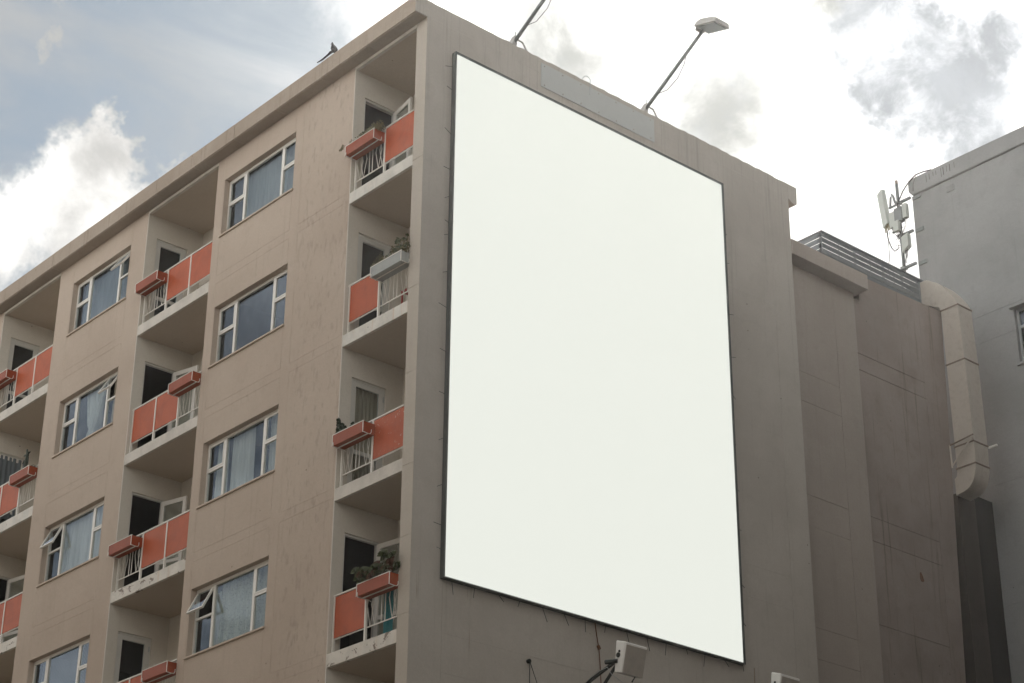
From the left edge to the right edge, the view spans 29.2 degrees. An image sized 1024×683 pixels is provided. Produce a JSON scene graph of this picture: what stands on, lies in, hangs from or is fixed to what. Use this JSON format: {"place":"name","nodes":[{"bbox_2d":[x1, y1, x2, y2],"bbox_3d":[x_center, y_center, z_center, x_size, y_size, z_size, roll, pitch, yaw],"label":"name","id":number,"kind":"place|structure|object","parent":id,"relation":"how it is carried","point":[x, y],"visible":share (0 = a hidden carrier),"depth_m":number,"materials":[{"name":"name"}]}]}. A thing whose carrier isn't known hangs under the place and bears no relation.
{"place":"outdoors","nodes":[
{"label":"outdoors","id":0,"kind":"place"},
{"bbox_2d":[401,288,407,303],"bbox_3d":[-1.576,-0.810,32.871,0.420,0.820,0.400,21,-33,-36],"label":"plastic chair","id":1,"kind":"object","parent":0,"point":[405,290],"visible":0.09,"depth_m":32.83,"materials":[{"name":"white plastic"}]},
{"bbox_2d":[0,0,1023,291],"label":"sky","id":2,"kind":"structure","parent":0,"point":[839,102],"materials":[{"name":"white"}]},
{"bbox_2d":[908,126,1023,682],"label":"neighbour building","id":3,"kind":"structure","parent":0,"point":[968,209],"depth_m":44.01,"materials":[{"name":"grey concrete"}]},
{"bbox_2d":[877,169,930,271],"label":"antenna mast","id":4,"kind":"object","parent":3,"relation":"attached to","point":[894,220],"visible":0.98,"depth_m":46.52,"materials":[{"name":"white metal"}]},
{"bbox_2d":[1008,300,1023,365],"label":"window","id":5,"kind":"structure","parent":3,"relation":"in","point":[1021,303],"depth_m":43.19,"materials":[{"name":"white metal"}]},
{"label":"ground","id":6,"kind":"structure","parent":0,"visible":0},
{"bbox_2d":[0,0,1011,682],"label":"apartment building","id":7,"kind":"structure","parent":6,"relation":"on","point":[868,544],"depth_m":36.92,"materials":[{"name":"beige paint"}]},
{"bbox_2d":[0,368,16,389],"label":"planter box","id":8,"kind":"object","parent":7,"relation":"attached to","point":[7,376],"visible":1,"depth_m":43.37,"materials":[{"name":"paint"}]},
{"bbox_2d":[0,454,22,514],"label":"door","id":9,"kind":"structure","parent":7,"relation":"in","point":[17,460],"depth_m":43.63,"materials":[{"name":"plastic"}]},
{"bbox_2d":[0,455,23,519],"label":"curtain","id":10,"kind":"object","parent":7,"relation":"hanging from","point":[8,468],"visible":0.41,"depth_m":43.50,"materials":[{"name":"fabric"}]},
{"bbox_2d":[2,575,24,642],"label":"door","id":11,"kind":"structure","parent":7,"relation":"in","point":[10,581],"depth_m":42.38,"materials":[{"name":"plastic"}]},
{"bbox_2d":[2,340,37,411],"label":"door","id":12,"kind":"structure","parent":7,"relation":"in","point":[34,349],"depth_m":44.59,"materials":[{"name":"paint"}]},
{"bbox_2d":[8,449,37,487],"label":"planter box","id":13,"kind":"object","parent":7,"relation":"attached to","point":[23,476],"visible":1,"depth_m":41.21,"materials":[{"name":"paint"}]},
{"bbox_2d":[32,638,89,682],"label":"window","id":14,"kind":"structure","parent":7,"relation":"in","point":[47,659],"depth_m":37.97,"materials":[{"name":"plastic"}]},
{"bbox_2d":[41,644,88,682],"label":"venetian blind","id":15,"kind":"object","parent":7,"relation":"hanging from","point":[66,668],"visible":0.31,"depth_m":37.97,"materials":[{"name":"grey plastic"}]},
{"bbox_2d":[36,501,103,587],"bbox_3d":[-8.699,3.982,38.862,0.256,1.285,2.393,21,-33,-36],"label":"window","id":16,"kind":"structure","parent":7,"relation":"in","point":[63,525],"depth_m":39.23,"materials":[{"name":"plastic"}]},
{"bbox_2d":[61,506,103,572],"bbox_3d":[-8.386,3.968,38.849,0.105,1.336,1.873,21,-33,-36],"label":"curtain","id":17,"kind":"object","parent":7,"relation":"hanging from","point":[77,542],"visible":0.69,"depth_m":39.10,"materials":[{"name":"white fabric"}]},
{"bbox_2d":[51,371,117,458],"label":"window","id":18,"kind":"structure","parent":7,"relation":"in","point":[108,380],"depth_m":40.36,"materials":[{"name":"plastic"}]},
{"bbox_2d":[86,383,106,436],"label":"curtain","id":19,"kind":"object","parent":7,"relation":"hanging from","point":[95,405],"visible":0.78,"depth_m":40.24,"materials":[{"name":"white fabric"}]},
{"bbox_2d":[66,250,130,336],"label":"window","id":20,"kind":"structure","parent":7,"relation":"in","point":[120,261],"depth_m":41.61,"materials":[{"name":"plastic"}]},
{"bbox_2d":[82,258,128,324],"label":"curtain","id":21,"kind":"object","parent":7,"relation":"hanging from","point":[105,289],"visible":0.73,"depth_m":41.66,"materials":[{"name":"fabric"}]},
{"bbox_2d":[111,380,116,421],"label":"curtain","id":22,"kind":"object","parent":7,"relation":"hanging from","point":[113,402],"visible":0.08,"depth_m":39.77,"materials":[{"name":"white fabric"}]},
{"bbox_2d":[107,534,142,560],"bbox_3d":[-7.265,3.877,36.949,0.282,0.239,0.858,21,-33,-36],"label":"planter box","id":23,"kind":"object","parent":7,"relation":"attached to","point":[131,543],"visible":1,"depth_m":36.83,"materials":[{"name":"paint"}]},
{"bbox_2d":[114,634,149,682],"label":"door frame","id":24,"kind":"structure","parent":7,"relation":"in","point":[146,648],"depth_m":36.91,"materials":[{"name":"paint"}]},
{"bbox_2d":[134,270,167,297],"bbox_3d":[-7.226,-1.152,39.413,0.282,0.239,0.858,21,-33,-36],"label":"planter box","id":25,"kind":"object","parent":7,"relation":"attached to","point":[150,283],"visible":1,"depth_m":39.30,"materials":[{"name":"paint"}]},
{"bbox_2d":[141,660,176,682],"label":"planter box","id":26,"kind":"object","parent":7,"relation":"attached to","point":[164,670],"visible":1,"depth_m":34.46,"materials":[{"name":"paint"}]},
{"bbox_2d":[150,242,184,318],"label":"door","id":27,"kind":"structure","parent":7,"relation":"in","point":[160,245],"depth_m":40.41,"materials":[{"name":"paint"}]},
{"bbox_2d":[155,496,187,571],"bbox_3d":[-6.579,3.983,37.812,0.655,2.030,0.044,-16,-31,30],"label":"door","id":28,"kind":"structure","parent":7,"relation":"in","point":[184,499],"depth_m":38.07,"materials":[{"name":"plastic"}]},
{"bbox_2d":[168,365,198,430],"bbox_3d":[-6.560,1.469,39.044,0.655,2.030,0.044,-16,-31,30],"label":"door","id":29,"kind":"structure","parent":7,"relation":"in","point":[195,368],"depth_m":39.21,"materials":[{"name":"plastic"}]},
{"bbox_2d":[167,370,200,398],"bbox_3d":[-6.146,0.816,37.049,0.282,0.239,0.858,21,-33,-36],"label":"planter box","id":30,"kind":"object","parent":7,"relation":"attached to","point":[184,384],"visible":1,"depth_m":36.95,"materials":[{"name":"paint"}]},
{"bbox_2d":[214,591,221,644],"bbox_3d":[-5.166,4.944,34.244,0.102,1.175,0.250,21,-33,-36],"label":"curtain","id":31,"kind":"object","parent":7,"relation":"hanging from","point":[218,608],"visible":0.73,"depth_m":34.25,"materials":[{"name":"white fabric"}]},
{"bbox_2d":[214,439,229,497],"bbox_3d":[-5.253,2.412,35.624,0.100,1.336,0.380,21,-33,-36],"label":"curtain","id":32,"kind":"object","parent":7,"relation":"hanging from","point":[218,484],"visible":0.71,"depth_m":35.65,"materials":[{"name":"white fabric"}]},
{"bbox_2d":[183,560,268,659],"bbox_3d":[-4.867,4.580,33.659,0.264,1.285,2.435,21,-33,-36],"label":"window","id":33,"kind":"structure","parent":7,"relation":"in","point":[213,588],"depth_m":34.01,"materials":[{"name":"plastic"}]},
{"bbox_2d":[196,409,277,508],"bbox_3d":[-4.824,2.075,34.909,0.200,1.285,2.435,21,-33,-36],"label":"window","id":34,"kind":"structure","parent":7,"relation":"in","point":[225,440],"depth_m":35.19,"materials":[{"name":"plastic"}]},
{"bbox_2d":[218,566,267,643],"bbox_3d":[-4.495,4.540,33.589,0.106,1.336,1.745,21,-33,-36],"label":"curtain","id":35,"kind":"object","parent":7,"relation":"hanging from","point":[235,612],"visible":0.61,"depth_m":33.80,"materials":[{"name":"fabric"}]},
{"bbox_2d":[230,425,255,489],"bbox_3d":[-4.834,2.202,35.188,0.104,1.336,0.660,21,-33,-36],"label":"curtain","id":36,"kind":"object","parent":7,"relation":"hanging from","point":[242,467],"visible":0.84,"depth_m":35.21,"materials":[{"name":"white fabric"}]},
{"bbox_2d":[207,269,286,368],"bbox_3d":[-4.804,-0.439,36.141,0.200,1.285,2.435,21,-33,-36],"label":"window","id":37,"kind":"structure","parent":7,"relation":"in","point":[236,303],"depth_m":36.42,"materials":[{"name":"plastic"}]},
{"bbox_2d":[218,138,295,237],"bbox_3d":[-4.785,-2.954,37.373,0.200,1.285,2.435,21,-33,-36],"label":"window","id":38,"kind":"structure","parent":7,"relation":"in","point":[245,175],"depth_m":37.66,"materials":[{"name":"plastic"}]},
{"bbox_2d":[246,143,295,216],"bbox_3d":[-4.543,-2.951,37.393,0.036,1.336,2.065,21,-33,-36],"label":"curtain","id":39,"kind":"object","parent":7,"relation":"hanging from","point":[264,184],"visible":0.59,"depth_m":37.60,"materials":[{"name":"white fabric"}]},
{"bbox_2d":[268,415,277,471],"bbox_3d":[-4.079,1.828,34.413,0.102,1.336,0.540,21,-33,-36],"label":"curtain","id":40,"kind":"object","parent":7,"relation":"hanging from","point":[271,463],"visible":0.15,"depth_m":34.54,"materials":[{"name":"white fabric"}]},
{"bbox_2d":[317,42,337,62],"bbox_3d":[-3.399,-5.359,36.293,0.124,0.288,0.524,21,-33,-36],"label":"bird","id":41,"kind":"object","parent":7,"relation":"on","point":[334,49],"visible":1,"depth_m":36.16},
{"bbox_2d":[332,418,374,451],"bbox_3d":[-2.601,1.410,32.220,0.282,0.573,0.921,21,-33,-36],"label":"planter box","id":42,"kind":"object","parent":7,"relation":"attached to","point":[344,437],"visible":1,"depth_m":32.07,"materials":[{"name":"paint"}]},
{"bbox_2d":[339,120,385,161],"bbox_3d":[-2.612,-3.557,34.674,0.332,0.453,1.124,21,-33,-36],"label":"planter box","id":43,"kind":"object","parent":7,"relation":"attached to","point":[366,142],"visible":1,"depth_m":34.51,"materials":[{"name":"paint"}]},
{"bbox_2d":[352,388,377,480],"bbox_3d":[-2.519,1.691,33.081,0.620,1.900,0.044,21,-33,-36],"label":"curtain","id":44,"kind":"object","parent":7,"relation":"hanging from","point":[366,406],"visible":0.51,"depth_m":33.27,"materials":[{"name":"beige fabric"}]},
{"bbox_2d":[348,381,383,482],"bbox_3d":[-2.468,1.672,33.030,0.677,2.030,0.066,20,-32,-34],"label":"door","id":45,"kind":"structure","parent":7,"relation":"in","point":[380,399],"depth_m":33.16,"materials":[{"name":"paint"}]},
{"bbox_2d":[355,236,388,328],"bbox_3d":[-2.449,-0.843,34.262,0.677,2.030,0.066,20,-32,-34],"label":"door","id":46,"kind":"structure","parent":7,"relation":"in","point":[362,240],"depth_m":34.44,"materials":[{"name":"paint"}]},
{"bbox_2d":[350,550,400,601],"bbox_3d":[-2.099,3.610,30.409,0.366,0.635,1.092,21,-33,-36],"label":"planter box","id":47,"kind":"object","parent":7,"relation":"attached to","point":[377,579],"visible":1,"depth_m":30.28,"materials":[{"name":"paint"}]},
{"bbox_2d":[373,538,399,636],"bbox_3d":[-1.978,4.176,31.768,0.655,2.030,0.044,-21,-33,36],"label":"door","id":48,"kind":"structure","parent":7,"relation":"in","point":[393,542],"depth_m":31.93,"materials":[{"name":"plastic"}]},
{"bbox_2d":[383,590,393,633],"bbox_3d":[-1.908,4.154,30.404,0.056,0.830,0.240,21,-33,-36],"label":"towel","id":49,"kind":"object","parent":7,"relation":"hanging from","point":[388,626],"visible":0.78,"depth_m":30.38,"materials":[{"name":"teal fabric"}]},
{"bbox_2d":[370,233,410,283],"bbox_3d":[-2.017,-1.411,32.873,0.300,0.622,0.961,21,-33,-36],"label":"planter box","id":50,"kind":"object","parent":7,"relation":"attached to","point":[389,266],"visible":1,"depth_m":32.71,"materials":[{"name":"white paint"}]},
{"bbox_2d":[391,97,411,166],"bbox_3d":[-1.979,-3.387,35.425,0.100,2.030,0.673,15,-30,-28],"label":"door","id":51,"kind":"structure","parent":7,"relation":"in","point":[408,103],"depth_m":35.60,"materials":[{"name":"plastic"}]},
{"bbox_2d":[510,0,550,50],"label":"floodlight","id":52,"kind":"object","parent":7,"relation":"attached to","point":[514,39],"visible":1,"depth_m":35.66,"materials":[{"name":"grey metal"}]},
{"bbox_2d":[526,659,536,682],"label":"stay anchor","id":53,"kind":"object","parent":7,"relation":"attached to","point":[528,661],"visible":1,"depth_m":30.82,"materials":[{"name":"black metal"}]},
{"bbox_2d":[434,51,745,670],"bbox_3d":[1.504,0.375,34.287,7.186,9.940,0.118,21,-33,-36],"label":"billboard","id":54,"kind":"object","parent":7,"relation":"attached to","point":[589,469],"visible":0.99,"depth_m":34.00,"materials":[{"name":"white"}]},
{"bbox_2d":[541,63,654,142],"bbox_3d":[1.633,-4.466,36.820,2.920,0.515,0.021,21,-33,-36],"label":"sign plate","id":55,"kind":"object","parent":7,"relation":"attached to","point":[594,101],"visible":1,"depth_m":36.79,"materials":[{"name":"grey metal"}]},
{"bbox_2d":[594,623,601,682],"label":"wall cable","id":56,"kind":"object","parent":7,"relation":"attached to","point":[598,647],"depth_m":32.00,"materials":[{"name":"black rubber"}]},
{"bbox_2d":[585,640,646,682],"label":"floodlight","id":57,"kind":"object","parent":7,"relation":"attached to","point":[629,659],"visible":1,"depth_m":30.17,"materials":[{"name":"white metal"}]},
{"bbox_2d":[641,16,728,117],"bbox_3d":[3.251,-5.265,37.486,0.442,1.358,2.177,21,-33,-36],"label":"floodlight","id":58,"kind":"object","parent":7,"relation":"attached to","point":[711,24],"visible":1,"depth_m":37.30,"materials":[{"name":"grey metal"}]},
{"bbox_2d":[771,672,799,682],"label":"floodlight","id":59,"kind":"object","parent":7,"relation":"attached to","point":[778,678],"visible":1,"depth_m":32.37,"materials":[{"name":"white metal"}]},
{"bbox_2d":[798,230,922,301],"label":"roof fence","id":60,"kind":"object","parent":7,"relation":"on","point":[893,281],"visible":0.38,"depth_m":42.53,"materials":[{"name":"grey metal"}]},
{"bbox_2d":[908,280,990,500],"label":"ventilation duct","id":61,"kind":"object","parent":7,"relation":"attached to","point":[967,412],"visible":0.93,"depth_m":41.94,"materials":[{"name":"metal"}]},
{"bbox_2d":[949,433,997,467],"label":"duct bracket","id":62,"kind":"object","parent":7,"relation":"attached to","point":[989,447],"visible":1,"depth_m":41.32,"materials":[{"name":"metal"}]}
]}

